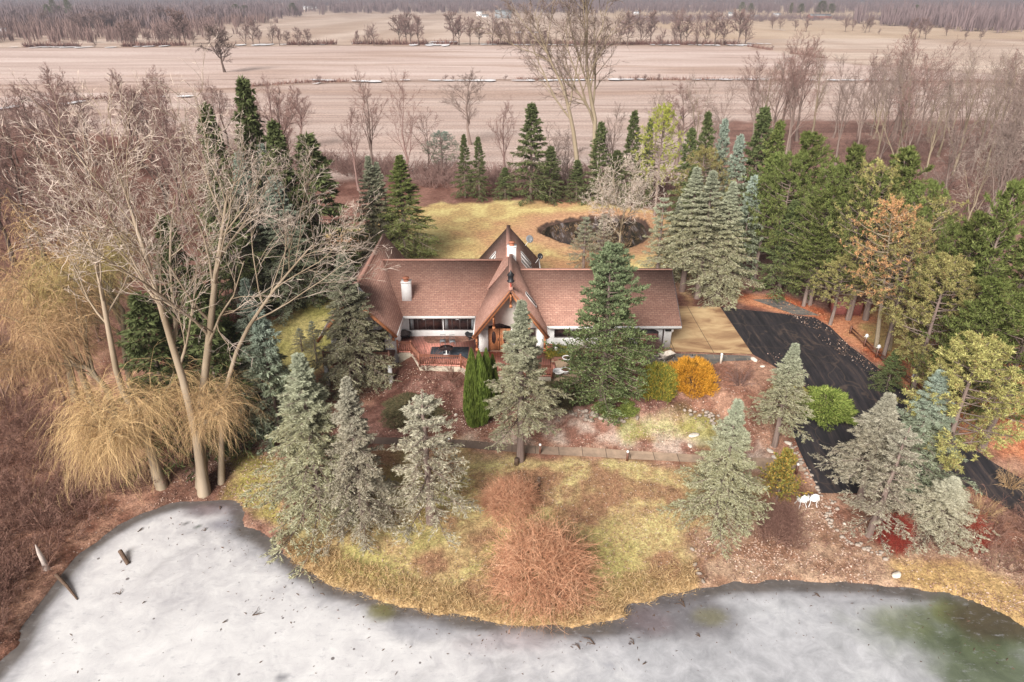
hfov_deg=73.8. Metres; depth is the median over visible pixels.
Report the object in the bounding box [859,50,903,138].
bare tree
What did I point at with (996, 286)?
pine tree
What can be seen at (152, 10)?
bare tree
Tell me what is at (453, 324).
window
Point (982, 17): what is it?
corner wood
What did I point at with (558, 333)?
window
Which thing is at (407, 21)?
bare tree
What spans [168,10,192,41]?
bare tree
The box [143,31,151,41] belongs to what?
bare tree
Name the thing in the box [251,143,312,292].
spruce tree
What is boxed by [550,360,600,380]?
terrace
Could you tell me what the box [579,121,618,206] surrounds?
spruce tree
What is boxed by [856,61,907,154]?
bare tree
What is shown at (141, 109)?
bare tree
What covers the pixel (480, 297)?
house
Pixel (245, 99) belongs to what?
spruce tree
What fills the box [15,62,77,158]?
bare tree
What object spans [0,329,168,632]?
thicket
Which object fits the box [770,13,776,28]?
bare tree
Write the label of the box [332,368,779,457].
garden leaves
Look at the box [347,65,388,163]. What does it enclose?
bare tree
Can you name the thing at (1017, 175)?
bare tree
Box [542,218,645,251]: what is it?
pool water
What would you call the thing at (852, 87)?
bare tree
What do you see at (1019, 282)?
pine tree
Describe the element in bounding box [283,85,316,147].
bare tree
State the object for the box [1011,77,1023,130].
bare tree
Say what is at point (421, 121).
bare tree
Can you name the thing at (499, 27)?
bare tree
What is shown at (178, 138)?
bare tree
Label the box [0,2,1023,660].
ground
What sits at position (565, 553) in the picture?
bush
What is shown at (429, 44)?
snow patches
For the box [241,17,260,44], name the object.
bare tree
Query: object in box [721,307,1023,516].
asphalt drive
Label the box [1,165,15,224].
bare tree
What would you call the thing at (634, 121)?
spruce tree
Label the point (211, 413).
weeping willow
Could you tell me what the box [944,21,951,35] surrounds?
bare tree
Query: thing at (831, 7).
evergreen tree
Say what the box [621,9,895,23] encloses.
wood
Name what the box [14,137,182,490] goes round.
bare tree
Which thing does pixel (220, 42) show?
bare tree
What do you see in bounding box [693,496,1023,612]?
bank leaves
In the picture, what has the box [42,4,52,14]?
evergreen tree
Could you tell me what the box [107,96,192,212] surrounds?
bare tree
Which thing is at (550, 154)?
spruce tree
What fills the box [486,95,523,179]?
bare tree
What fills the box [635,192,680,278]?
spruce tree
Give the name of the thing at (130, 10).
bare tree
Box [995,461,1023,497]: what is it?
grass clump
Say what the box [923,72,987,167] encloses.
bare tree
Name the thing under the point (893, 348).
drive leaves
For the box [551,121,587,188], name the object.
bare tree
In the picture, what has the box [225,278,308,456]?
spruce tree
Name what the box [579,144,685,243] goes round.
bare tree
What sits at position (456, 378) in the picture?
twig shrub
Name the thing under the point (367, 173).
spruce tree
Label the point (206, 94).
bare tree
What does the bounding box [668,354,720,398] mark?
shrub
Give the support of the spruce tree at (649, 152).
on the ground at (470, 228)
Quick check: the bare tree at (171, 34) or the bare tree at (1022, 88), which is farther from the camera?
the bare tree at (171, 34)
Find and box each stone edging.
[553,409,628,422]
[683,408,719,426]
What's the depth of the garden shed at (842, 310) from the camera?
67.01 m
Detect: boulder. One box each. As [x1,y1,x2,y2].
[688,432,699,437]
[892,571,900,578]
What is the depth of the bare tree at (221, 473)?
43.55 m
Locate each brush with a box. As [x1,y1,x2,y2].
[290,144,743,195]
[731,124,1023,223]
[751,497,819,550]
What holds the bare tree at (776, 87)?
on the ground at (470, 228)
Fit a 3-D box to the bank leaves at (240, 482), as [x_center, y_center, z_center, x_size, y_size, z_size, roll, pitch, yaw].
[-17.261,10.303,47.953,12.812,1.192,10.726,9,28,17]
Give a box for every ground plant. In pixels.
[377,392,452,428]
[532,380,597,414]
[545,344,569,358]
[592,397,639,422]
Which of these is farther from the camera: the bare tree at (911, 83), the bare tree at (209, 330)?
the bare tree at (911, 83)
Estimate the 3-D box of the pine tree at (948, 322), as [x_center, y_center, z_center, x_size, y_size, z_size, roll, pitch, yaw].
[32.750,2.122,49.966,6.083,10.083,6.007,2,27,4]
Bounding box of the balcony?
[322,350,394,385]
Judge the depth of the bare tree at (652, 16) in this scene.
447.00 m
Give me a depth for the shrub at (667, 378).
53.69 m
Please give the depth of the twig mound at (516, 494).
44.86 m
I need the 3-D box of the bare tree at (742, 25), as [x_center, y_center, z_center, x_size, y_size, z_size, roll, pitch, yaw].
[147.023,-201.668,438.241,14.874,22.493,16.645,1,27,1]
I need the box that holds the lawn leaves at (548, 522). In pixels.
[369,454,728,601]
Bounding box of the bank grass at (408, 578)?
[281,532,702,634]
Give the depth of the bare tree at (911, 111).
109.85 m
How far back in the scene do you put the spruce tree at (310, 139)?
69.64 m
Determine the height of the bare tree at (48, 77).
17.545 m
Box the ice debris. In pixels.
[45,511,1013,677]
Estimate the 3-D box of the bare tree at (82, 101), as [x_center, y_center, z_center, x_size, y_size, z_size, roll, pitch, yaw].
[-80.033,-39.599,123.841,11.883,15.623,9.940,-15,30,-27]
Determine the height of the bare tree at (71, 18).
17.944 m
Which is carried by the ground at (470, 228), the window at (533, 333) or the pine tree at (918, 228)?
the pine tree at (918, 228)
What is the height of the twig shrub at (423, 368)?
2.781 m
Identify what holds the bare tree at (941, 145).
on the ground at (470, 228)
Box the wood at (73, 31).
[0,11,277,42]
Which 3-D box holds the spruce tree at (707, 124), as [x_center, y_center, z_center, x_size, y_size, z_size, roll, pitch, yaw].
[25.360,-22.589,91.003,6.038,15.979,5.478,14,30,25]
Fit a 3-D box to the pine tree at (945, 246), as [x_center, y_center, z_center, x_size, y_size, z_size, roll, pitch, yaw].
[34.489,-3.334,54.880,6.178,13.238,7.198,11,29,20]
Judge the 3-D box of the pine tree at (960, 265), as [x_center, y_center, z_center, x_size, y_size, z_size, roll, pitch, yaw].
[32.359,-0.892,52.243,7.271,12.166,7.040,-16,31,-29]
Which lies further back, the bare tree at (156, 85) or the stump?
the bare tree at (156, 85)
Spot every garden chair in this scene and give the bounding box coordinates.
[795,494,808,507]
[808,493,819,506]
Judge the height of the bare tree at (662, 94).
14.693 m
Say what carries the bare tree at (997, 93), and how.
on the ground at (470, 228)
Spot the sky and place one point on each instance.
(16, 0)
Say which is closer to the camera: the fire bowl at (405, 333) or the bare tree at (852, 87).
the fire bowl at (405, 333)
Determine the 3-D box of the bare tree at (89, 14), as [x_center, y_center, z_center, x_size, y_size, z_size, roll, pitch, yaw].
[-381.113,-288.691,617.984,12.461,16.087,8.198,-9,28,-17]
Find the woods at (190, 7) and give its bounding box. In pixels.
[0,0,1023,29]
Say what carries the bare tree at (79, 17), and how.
on the ground at (470, 228)
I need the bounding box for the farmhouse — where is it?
[806,14,831,18]
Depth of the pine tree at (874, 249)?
55.56 m
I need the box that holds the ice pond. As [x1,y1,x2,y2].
[0,500,1023,681]
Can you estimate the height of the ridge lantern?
1.500 m
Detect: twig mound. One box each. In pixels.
[469,468,548,532]
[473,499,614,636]
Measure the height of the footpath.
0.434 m
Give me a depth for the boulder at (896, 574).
40.44 m
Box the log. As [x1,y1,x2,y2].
[54,573,77,599]
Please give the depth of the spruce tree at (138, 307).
47.12 m
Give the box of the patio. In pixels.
[647,353,750,370]
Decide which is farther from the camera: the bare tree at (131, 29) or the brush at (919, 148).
the bare tree at (131, 29)
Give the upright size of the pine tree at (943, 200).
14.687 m
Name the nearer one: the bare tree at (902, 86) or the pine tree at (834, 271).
the pine tree at (834, 271)
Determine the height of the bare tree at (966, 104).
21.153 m
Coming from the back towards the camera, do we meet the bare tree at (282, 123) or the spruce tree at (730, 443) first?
the bare tree at (282, 123)
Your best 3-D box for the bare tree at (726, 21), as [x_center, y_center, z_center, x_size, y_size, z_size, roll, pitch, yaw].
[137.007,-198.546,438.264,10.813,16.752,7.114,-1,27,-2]
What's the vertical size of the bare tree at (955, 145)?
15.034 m
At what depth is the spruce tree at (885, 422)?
43.18 m
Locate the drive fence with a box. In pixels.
[849,326,922,389]
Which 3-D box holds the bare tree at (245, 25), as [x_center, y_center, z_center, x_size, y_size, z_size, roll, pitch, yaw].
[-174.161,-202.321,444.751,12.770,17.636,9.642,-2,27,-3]
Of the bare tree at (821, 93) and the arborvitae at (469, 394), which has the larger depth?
the bare tree at (821, 93)
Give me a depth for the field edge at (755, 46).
408.83 m
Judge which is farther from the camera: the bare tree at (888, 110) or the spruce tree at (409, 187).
the bare tree at (888, 110)
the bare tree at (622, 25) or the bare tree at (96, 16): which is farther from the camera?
the bare tree at (96, 16)
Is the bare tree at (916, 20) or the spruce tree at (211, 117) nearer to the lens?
the spruce tree at (211, 117)
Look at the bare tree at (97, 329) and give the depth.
61.76 m
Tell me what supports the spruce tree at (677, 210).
on the ground at (470, 228)
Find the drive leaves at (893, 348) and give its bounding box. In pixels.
[737,295,1022,459]
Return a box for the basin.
[553,368,563,374]
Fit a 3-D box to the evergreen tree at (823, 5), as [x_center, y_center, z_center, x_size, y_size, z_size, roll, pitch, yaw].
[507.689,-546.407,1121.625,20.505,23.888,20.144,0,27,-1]
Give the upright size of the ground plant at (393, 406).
0.732 m
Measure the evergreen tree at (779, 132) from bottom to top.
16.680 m
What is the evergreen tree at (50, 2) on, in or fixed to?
on the ground at (470, 228)
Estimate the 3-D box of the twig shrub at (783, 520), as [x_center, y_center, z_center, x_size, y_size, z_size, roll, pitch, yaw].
[17.073,10.960,43.360,3.530,2.608,3.431,-15,30,-27]
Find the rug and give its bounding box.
[430,347,468,358]
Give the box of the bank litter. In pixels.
[0,444,1023,657]
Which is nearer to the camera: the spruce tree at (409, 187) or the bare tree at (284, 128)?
the spruce tree at (409, 187)
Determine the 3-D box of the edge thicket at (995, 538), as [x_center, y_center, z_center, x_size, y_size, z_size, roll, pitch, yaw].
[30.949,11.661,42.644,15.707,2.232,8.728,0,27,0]
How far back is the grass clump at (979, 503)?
44.55 m
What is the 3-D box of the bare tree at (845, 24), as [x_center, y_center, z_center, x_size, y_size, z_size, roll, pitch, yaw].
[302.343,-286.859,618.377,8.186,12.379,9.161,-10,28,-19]
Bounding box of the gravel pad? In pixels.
[753,299,819,315]
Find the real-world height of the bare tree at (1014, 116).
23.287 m
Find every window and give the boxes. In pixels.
[360,365,381,369]
[369,330,385,349]
[409,319,442,329]
[443,319,473,329]
[527,328,535,344]
[554,329,602,337]
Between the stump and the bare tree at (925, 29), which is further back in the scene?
the bare tree at (925, 29)
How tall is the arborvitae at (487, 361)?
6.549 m
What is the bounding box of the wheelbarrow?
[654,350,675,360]
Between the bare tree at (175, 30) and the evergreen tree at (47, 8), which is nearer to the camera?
the bare tree at (175, 30)
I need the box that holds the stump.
[118,549,129,564]
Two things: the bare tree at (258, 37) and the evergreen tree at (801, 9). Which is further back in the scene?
the evergreen tree at (801, 9)
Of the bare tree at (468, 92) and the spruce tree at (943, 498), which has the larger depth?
the bare tree at (468, 92)
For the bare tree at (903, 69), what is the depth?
135.02 m
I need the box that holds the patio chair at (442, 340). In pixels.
[440,334,445,343]
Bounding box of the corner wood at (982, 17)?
[852,0,1023,32]
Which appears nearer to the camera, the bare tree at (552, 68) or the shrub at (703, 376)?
the shrub at (703, 376)
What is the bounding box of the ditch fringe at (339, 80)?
[60,75,1020,102]
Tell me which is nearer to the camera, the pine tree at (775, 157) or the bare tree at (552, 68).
the pine tree at (775, 157)
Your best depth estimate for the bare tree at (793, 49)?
133.96 m
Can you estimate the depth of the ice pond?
37.29 m
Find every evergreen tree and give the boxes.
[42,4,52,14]
[49,0,55,12]
[62,0,71,12]
[288,3,297,12]
[721,105,785,241]
[733,119,787,251]
[738,2,745,10]
[745,199,809,303]
[795,3,804,13]
[815,1,827,13]
[827,3,836,13]
[867,349,908,392]
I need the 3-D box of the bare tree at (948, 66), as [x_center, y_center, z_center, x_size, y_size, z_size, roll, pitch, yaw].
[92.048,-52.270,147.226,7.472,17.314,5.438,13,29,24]
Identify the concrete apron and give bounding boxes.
[662,306,751,353]
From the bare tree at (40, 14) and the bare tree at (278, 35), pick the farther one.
the bare tree at (40, 14)
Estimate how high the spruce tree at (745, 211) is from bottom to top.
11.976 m
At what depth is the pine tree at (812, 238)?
66.51 m
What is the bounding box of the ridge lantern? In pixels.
[507,270,514,286]
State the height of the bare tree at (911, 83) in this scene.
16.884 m
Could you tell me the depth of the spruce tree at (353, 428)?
41.32 m
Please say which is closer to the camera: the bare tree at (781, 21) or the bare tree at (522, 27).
the bare tree at (522, 27)
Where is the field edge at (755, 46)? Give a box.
[747,43,826,58]
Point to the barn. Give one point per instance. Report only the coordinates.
(503, 12)
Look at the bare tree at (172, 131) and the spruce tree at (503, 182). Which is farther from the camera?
the spruce tree at (503, 182)
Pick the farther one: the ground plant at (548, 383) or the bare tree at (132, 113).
the bare tree at (132, 113)
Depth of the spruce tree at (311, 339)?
61.23 m
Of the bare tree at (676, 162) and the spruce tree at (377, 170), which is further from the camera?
the bare tree at (676, 162)
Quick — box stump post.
[514,457,518,465]
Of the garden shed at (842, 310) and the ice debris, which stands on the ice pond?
the ice debris
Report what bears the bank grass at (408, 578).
on the ground at (470, 228)
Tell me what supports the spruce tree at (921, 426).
on the ground at (470, 228)
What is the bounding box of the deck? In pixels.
[396,336,555,386]
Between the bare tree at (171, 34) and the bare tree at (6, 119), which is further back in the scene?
the bare tree at (171, 34)
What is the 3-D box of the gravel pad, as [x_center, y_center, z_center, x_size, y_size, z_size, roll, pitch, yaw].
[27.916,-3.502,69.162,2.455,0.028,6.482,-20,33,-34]
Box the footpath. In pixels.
[369,436,805,471]
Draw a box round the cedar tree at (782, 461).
[758,446,813,503]
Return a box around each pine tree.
[631,102,690,215]
[668,145,735,216]
[732,151,795,279]
[746,150,818,285]
[755,130,838,277]
[769,225,848,306]
[776,161,862,302]
[776,184,863,305]
[779,141,876,300]
[809,255,872,325]
[822,168,903,320]
[828,156,905,320]
[833,144,938,320]
[839,194,929,351]
[857,216,950,360]
[862,209,940,350]
[870,178,968,341]
[872,189,970,350]
[886,251,981,395]
[896,219,984,344]
[896,330,1023,485]
[897,209,1012,355]
[900,273,1023,426]
[906,306,1010,403]
[912,178,1023,339]
[918,290,1023,451]
[931,224,1023,401]
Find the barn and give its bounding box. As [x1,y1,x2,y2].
[495,10,511,17]
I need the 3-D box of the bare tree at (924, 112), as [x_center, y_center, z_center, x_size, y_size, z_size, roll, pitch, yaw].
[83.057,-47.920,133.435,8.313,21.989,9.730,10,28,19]
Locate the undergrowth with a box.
[0,141,332,333]
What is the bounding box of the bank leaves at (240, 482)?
[143,438,335,560]
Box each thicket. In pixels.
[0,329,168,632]
[895,486,1023,578]
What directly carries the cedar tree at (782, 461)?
on the ground at (470, 228)
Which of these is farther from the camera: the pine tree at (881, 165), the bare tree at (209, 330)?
the pine tree at (881, 165)
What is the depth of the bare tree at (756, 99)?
131.74 m
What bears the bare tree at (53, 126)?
on the ground at (470, 228)
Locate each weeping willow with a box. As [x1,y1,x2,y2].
[0,188,107,401]
[0,259,99,417]
[0,259,143,449]
[5,225,159,393]
[22,337,240,512]
[150,348,275,473]
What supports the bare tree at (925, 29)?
on the ground at (470, 228)
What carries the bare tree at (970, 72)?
on the ground at (470, 228)
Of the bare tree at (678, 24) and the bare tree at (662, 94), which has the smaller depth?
the bare tree at (662, 94)
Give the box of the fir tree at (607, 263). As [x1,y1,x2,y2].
[542,240,669,426]
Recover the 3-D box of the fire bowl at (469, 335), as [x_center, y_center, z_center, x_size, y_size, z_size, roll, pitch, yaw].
[-3.724,-0.469,62.639,1.200,0.517,1.200,0,27,0]
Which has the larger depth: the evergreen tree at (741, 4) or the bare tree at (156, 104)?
the evergreen tree at (741, 4)
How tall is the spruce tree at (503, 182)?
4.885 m
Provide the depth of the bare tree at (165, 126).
120.15 m
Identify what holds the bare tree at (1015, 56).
on the ground at (470, 228)
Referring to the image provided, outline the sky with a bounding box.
[16,0,943,1]
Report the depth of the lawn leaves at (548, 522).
44.50 m
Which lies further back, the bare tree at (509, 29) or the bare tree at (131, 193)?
the bare tree at (509, 29)
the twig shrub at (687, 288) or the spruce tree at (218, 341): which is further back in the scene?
the twig shrub at (687, 288)
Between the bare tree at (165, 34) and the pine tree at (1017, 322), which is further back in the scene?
the bare tree at (165, 34)
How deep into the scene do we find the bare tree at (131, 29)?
441.56 m
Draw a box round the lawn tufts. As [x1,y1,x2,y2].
[324,464,739,597]
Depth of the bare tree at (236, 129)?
97.76 m
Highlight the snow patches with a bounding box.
[0,29,877,108]
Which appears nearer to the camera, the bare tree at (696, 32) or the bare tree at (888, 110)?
the bare tree at (888, 110)
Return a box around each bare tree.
[0,68,241,498]
[0,82,27,155]
[0,84,34,163]
[0,84,91,212]
[0,108,20,176]
[0,108,25,193]
[0,117,59,273]
[0,156,17,265]
[0,172,50,268]
[0,276,17,324]
[0,327,31,401]
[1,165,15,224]
[2,84,61,186]
[10,9,17,17]
[12,157,91,273]
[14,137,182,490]
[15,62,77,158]
[20,321,66,404]
[22,36,303,489]
[33,8,46,21]
[34,78,102,164]
[35,68,65,166]
[38,110,78,175]
[45,81,110,186]
[64,12,84,27]
[73,13,86,24]
[76,159,148,281]
[82,262,112,340]
[84,12,97,31]
[87,11,105,23]
[87,127,248,364]
[90,113,116,185]
[97,12,111,24]
[99,68,150,168]
[105,11,116,26]
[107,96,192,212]
[114,22,128,41]
[118,10,133,21]
[120,85,142,159]
[123,19,132,42]
[124,7,135,16]
[124,23,138,42]
[126,77,164,163]
[129,82,186,202]
[133,70,168,165]
[133,105,187,166]
[136,101,205,235]
[138,69,173,124]
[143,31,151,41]
[144,104,194,186]
[145,65,171,147]
[151,9,161,17]
[152,25,164,40]
[160,25,168,41]
[162,6,185,42]
[166,28,173,41]
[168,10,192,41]
[178,103,221,165]
[186,79,228,152]
[187,29,197,44]
[189,108,221,173]
[195,23,238,71]
[196,85,214,104]
[206,85,233,151]
[213,124,400,485]
[227,89,262,155]
[227,101,259,170]
[236,17,250,43]
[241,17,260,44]
[254,29,262,43]
[254,82,306,155]
[260,72,276,111]
[262,92,299,148]
[267,21,277,43]
[272,27,282,45]
[282,31,289,42]
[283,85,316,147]
[291,26,301,45]
[301,28,312,45]
[330,100,369,189]
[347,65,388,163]
[354,31,359,44]
[363,25,370,44]
[364,23,379,42]
[380,69,425,177]
[387,14,404,38]
[396,10,414,43]
[401,16,415,43]
[401,107,444,163]
[410,13,423,45]
[419,130,460,172]
[433,68,486,144]
[442,10,461,44]
[453,15,464,44]
[460,16,479,44]
[467,0,607,198]
[473,21,484,43]
[480,12,504,44]
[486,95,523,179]
[494,22,506,45]
[502,15,512,44]
[514,24,525,41]
[528,0,654,195]
[538,121,573,183]
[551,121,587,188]
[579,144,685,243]
[594,101,629,189]
[614,20,627,44]
[623,11,634,44]
[631,8,652,40]
[644,10,659,37]
[645,87,670,163]
[653,69,716,162]
[656,27,666,45]
[664,79,724,164]
[669,11,679,24]
[670,20,677,40]
[674,8,694,42]
[682,14,693,41]
[691,18,703,45]
[695,10,701,25]
[700,77,746,153]
[701,21,710,38]
[707,12,724,45]
[718,19,732,45]
[729,7,751,43]
[731,47,810,144]
[736,51,766,149]
[742,14,756,43]
[747,9,755,19]
[753,56,786,137]
[759,54,802,139]
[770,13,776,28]
[772,40,820,151]
[775,28,821,144]
[778,16,784,26]
[778,47,826,153]
[785,28,834,141]
[804,17,811,30]
[809,47,833,131]
[821,48,892,138]
[825,72,865,165]
[831,52,861,137]
[840,17,852,30]
[848,47,941,170]
[849,57,894,143]
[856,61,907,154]
[859,44,904,135]
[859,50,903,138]
[861,15,873,31]
[870,66,944,165]
[878,56,950,162]
[887,23,939,140]
[887,34,917,148]
[889,61,939,146]
[898,58,917,129]
[907,17,920,37]
[911,45,1007,178]
[916,34,972,149]
[917,17,930,37]
[920,109,987,217]
[921,61,974,147]
[921,88,957,179]
[922,20,934,38]
[923,58,957,136]
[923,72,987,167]
[936,72,962,156]
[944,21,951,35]
[952,41,990,131]
[952,134,1023,220]
[955,45,1023,142]
[960,69,1014,173]
[961,151,1023,227]
[969,58,1022,134]
[972,92,1023,236]
[973,53,1021,150]
[982,50,1023,172]
[982,104,1023,216]
[987,99,1023,223]
[989,49,1023,162]
[990,90,1022,134]
[1003,76,1023,156]
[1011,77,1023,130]
[1012,58,1023,199]
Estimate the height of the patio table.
0.738 m
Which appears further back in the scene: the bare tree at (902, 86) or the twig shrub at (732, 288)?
the bare tree at (902, 86)
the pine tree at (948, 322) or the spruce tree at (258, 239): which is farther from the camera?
the spruce tree at (258, 239)
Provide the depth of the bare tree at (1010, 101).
116.09 m
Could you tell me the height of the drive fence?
1.567 m
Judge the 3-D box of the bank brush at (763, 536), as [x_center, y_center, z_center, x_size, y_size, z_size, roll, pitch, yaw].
[17.287,11.437,43.734,4.703,1.594,4.781,0,27,0]
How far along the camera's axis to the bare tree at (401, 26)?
443.84 m
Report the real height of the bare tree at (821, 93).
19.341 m
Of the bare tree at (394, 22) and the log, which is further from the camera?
the bare tree at (394, 22)
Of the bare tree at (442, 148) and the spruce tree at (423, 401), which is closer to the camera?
the spruce tree at (423, 401)
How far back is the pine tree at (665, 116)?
92.74 m
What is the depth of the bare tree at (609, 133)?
101.40 m
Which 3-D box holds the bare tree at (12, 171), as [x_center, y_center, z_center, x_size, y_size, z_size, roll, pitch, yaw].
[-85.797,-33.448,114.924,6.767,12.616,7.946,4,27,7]
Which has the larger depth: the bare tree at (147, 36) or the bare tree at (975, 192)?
the bare tree at (147, 36)
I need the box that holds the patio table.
[439,345,452,354]
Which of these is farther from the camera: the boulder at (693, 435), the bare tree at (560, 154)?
the bare tree at (560, 154)
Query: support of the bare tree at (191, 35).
on the ground at (470, 228)
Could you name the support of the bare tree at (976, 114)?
on the ground at (470, 228)
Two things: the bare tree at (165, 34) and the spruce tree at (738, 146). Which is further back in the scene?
the bare tree at (165, 34)
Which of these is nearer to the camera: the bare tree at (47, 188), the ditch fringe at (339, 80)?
the bare tree at (47, 188)
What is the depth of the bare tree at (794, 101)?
125.20 m
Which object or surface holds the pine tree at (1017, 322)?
on the ground at (470, 228)
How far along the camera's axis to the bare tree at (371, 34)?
435.65 m
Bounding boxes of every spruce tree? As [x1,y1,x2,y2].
[113,291,238,486]
[142,213,231,384]
[173,280,278,462]
[194,178,287,327]
[196,102,258,306]
[210,319,276,434]
[218,151,306,314]
[223,75,299,284]
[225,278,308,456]
[226,175,336,325]
[228,308,319,457]
[239,352,392,583]
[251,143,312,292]
[256,118,334,299]
[279,209,335,310]
[282,166,337,271]
[287,131,368,295]
[290,327,309,352]
[303,321,325,361]
[309,252,401,408]
[310,376,413,557]
[348,155,403,261]
[350,161,411,260]
[358,154,443,258]
[375,388,483,552]
[450,133,476,198]
[464,135,490,202]
[484,299,573,462]
[490,167,517,200]
[503,102,561,205]
[529,146,567,205]
[558,160,590,203]
[564,217,601,267]
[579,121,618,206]
[585,214,616,252]
[592,150,627,207]
[605,110,647,207]
[632,118,656,208]
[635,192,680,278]
[645,197,695,282]
[651,167,716,291]
[656,398,774,559]
[661,126,696,218]
[663,164,701,248]
[670,170,739,299]
[678,110,716,226]
[681,181,764,310]
[702,118,732,233]
[704,133,748,240]
[713,174,763,282]
[744,343,815,447]
[807,392,918,515]
[837,425,927,558]
[852,369,982,515]
[879,475,1000,556]
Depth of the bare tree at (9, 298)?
63.45 m
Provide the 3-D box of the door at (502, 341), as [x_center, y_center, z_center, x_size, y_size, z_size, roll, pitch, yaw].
[-0.600,-0.140,60.168,0.960,2.080,0.160,0,27,0]
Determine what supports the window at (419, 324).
in the house
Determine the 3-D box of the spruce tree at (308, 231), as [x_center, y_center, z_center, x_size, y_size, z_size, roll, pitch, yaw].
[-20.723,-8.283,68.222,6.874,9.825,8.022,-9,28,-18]
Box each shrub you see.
[410,340,447,376]
[433,359,464,386]
[636,361,679,403]
[645,331,663,355]
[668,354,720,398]
[675,268,735,299]
[714,278,746,296]
[725,361,759,391]
[753,495,803,547]
[795,385,858,431]
[873,510,922,557]
[947,507,994,558]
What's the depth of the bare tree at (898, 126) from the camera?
119.16 m
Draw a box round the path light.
[795,463,799,474]
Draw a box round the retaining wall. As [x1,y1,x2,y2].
[554,357,601,360]
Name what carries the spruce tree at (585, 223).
on the ground at (470, 228)
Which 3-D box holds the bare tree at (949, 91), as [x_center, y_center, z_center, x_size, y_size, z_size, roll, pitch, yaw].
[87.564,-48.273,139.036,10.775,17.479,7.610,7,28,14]
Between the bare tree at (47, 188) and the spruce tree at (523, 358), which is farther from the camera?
the bare tree at (47, 188)
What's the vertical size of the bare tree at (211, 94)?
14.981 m
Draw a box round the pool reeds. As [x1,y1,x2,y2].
[556,222,638,250]
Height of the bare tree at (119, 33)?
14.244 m
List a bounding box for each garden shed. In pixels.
[828,289,866,315]
[877,265,916,300]
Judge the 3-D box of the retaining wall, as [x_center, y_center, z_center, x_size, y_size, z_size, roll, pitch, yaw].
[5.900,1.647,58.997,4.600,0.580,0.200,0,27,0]
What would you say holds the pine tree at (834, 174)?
on the ground at (470, 228)
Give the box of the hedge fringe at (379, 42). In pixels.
[21,37,740,46]
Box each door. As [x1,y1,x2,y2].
[488,328,498,349]
[500,328,510,349]
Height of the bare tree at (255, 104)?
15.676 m
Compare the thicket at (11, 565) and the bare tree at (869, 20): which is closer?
the thicket at (11, 565)
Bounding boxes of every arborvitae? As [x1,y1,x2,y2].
[463,348,481,427]
[470,349,490,425]
[481,347,494,418]
[491,353,500,407]
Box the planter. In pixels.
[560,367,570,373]
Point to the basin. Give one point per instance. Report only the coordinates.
(557, 371)
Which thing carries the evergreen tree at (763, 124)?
on the ground at (470, 228)
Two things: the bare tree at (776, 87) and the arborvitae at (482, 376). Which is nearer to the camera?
the arborvitae at (482, 376)
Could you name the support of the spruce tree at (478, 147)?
on the ground at (470, 228)
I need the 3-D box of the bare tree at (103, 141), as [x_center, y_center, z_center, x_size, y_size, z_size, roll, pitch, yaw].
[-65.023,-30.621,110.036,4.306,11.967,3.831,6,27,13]
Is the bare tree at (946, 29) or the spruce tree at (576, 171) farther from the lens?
the bare tree at (946, 29)
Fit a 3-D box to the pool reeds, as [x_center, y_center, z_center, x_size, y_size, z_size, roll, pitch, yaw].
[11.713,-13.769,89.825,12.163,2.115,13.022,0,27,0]
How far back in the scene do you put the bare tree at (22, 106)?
106.39 m
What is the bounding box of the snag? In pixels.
[35,544,49,570]
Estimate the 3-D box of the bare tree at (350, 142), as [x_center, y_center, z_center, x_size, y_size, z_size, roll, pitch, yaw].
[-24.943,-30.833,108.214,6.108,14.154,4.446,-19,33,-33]
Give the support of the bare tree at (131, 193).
on the ground at (470, 228)
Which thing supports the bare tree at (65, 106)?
on the ground at (470, 228)
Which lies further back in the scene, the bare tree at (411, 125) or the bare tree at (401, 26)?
the bare tree at (401, 26)
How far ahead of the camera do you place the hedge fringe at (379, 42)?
445.77 m
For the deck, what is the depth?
59.07 m
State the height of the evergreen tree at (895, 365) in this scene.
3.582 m
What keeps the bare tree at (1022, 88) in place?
on the ground at (470, 228)
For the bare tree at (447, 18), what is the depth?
438.60 m
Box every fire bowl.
[401,329,410,339]
[465,331,472,339]
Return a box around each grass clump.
[970,488,1006,523]
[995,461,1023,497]
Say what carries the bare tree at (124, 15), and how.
on the ground at (470, 228)
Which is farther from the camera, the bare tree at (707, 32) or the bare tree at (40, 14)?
the bare tree at (40, 14)
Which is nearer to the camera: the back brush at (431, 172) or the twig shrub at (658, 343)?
the twig shrub at (658, 343)
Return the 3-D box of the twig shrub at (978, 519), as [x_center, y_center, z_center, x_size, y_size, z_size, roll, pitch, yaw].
[28.416,11.339,42.716,3.957,2.615,3.888,-9,28,-17]
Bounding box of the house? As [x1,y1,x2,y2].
[316,225,681,369]
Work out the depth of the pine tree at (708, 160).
81.89 m
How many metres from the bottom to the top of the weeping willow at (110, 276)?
15.653 m
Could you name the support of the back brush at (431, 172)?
on the ground at (470, 228)
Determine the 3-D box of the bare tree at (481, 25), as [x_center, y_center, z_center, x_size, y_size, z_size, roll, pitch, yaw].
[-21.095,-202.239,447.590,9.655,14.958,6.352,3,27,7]
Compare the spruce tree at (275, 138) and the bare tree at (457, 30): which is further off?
the bare tree at (457, 30)
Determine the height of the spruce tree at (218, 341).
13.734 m
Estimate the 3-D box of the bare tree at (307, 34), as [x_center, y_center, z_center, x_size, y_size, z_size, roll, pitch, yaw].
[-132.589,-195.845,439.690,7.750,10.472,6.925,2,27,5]
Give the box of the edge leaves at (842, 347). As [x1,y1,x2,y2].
[795,313,906,392]
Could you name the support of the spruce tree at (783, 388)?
on the ground at (470, 228)

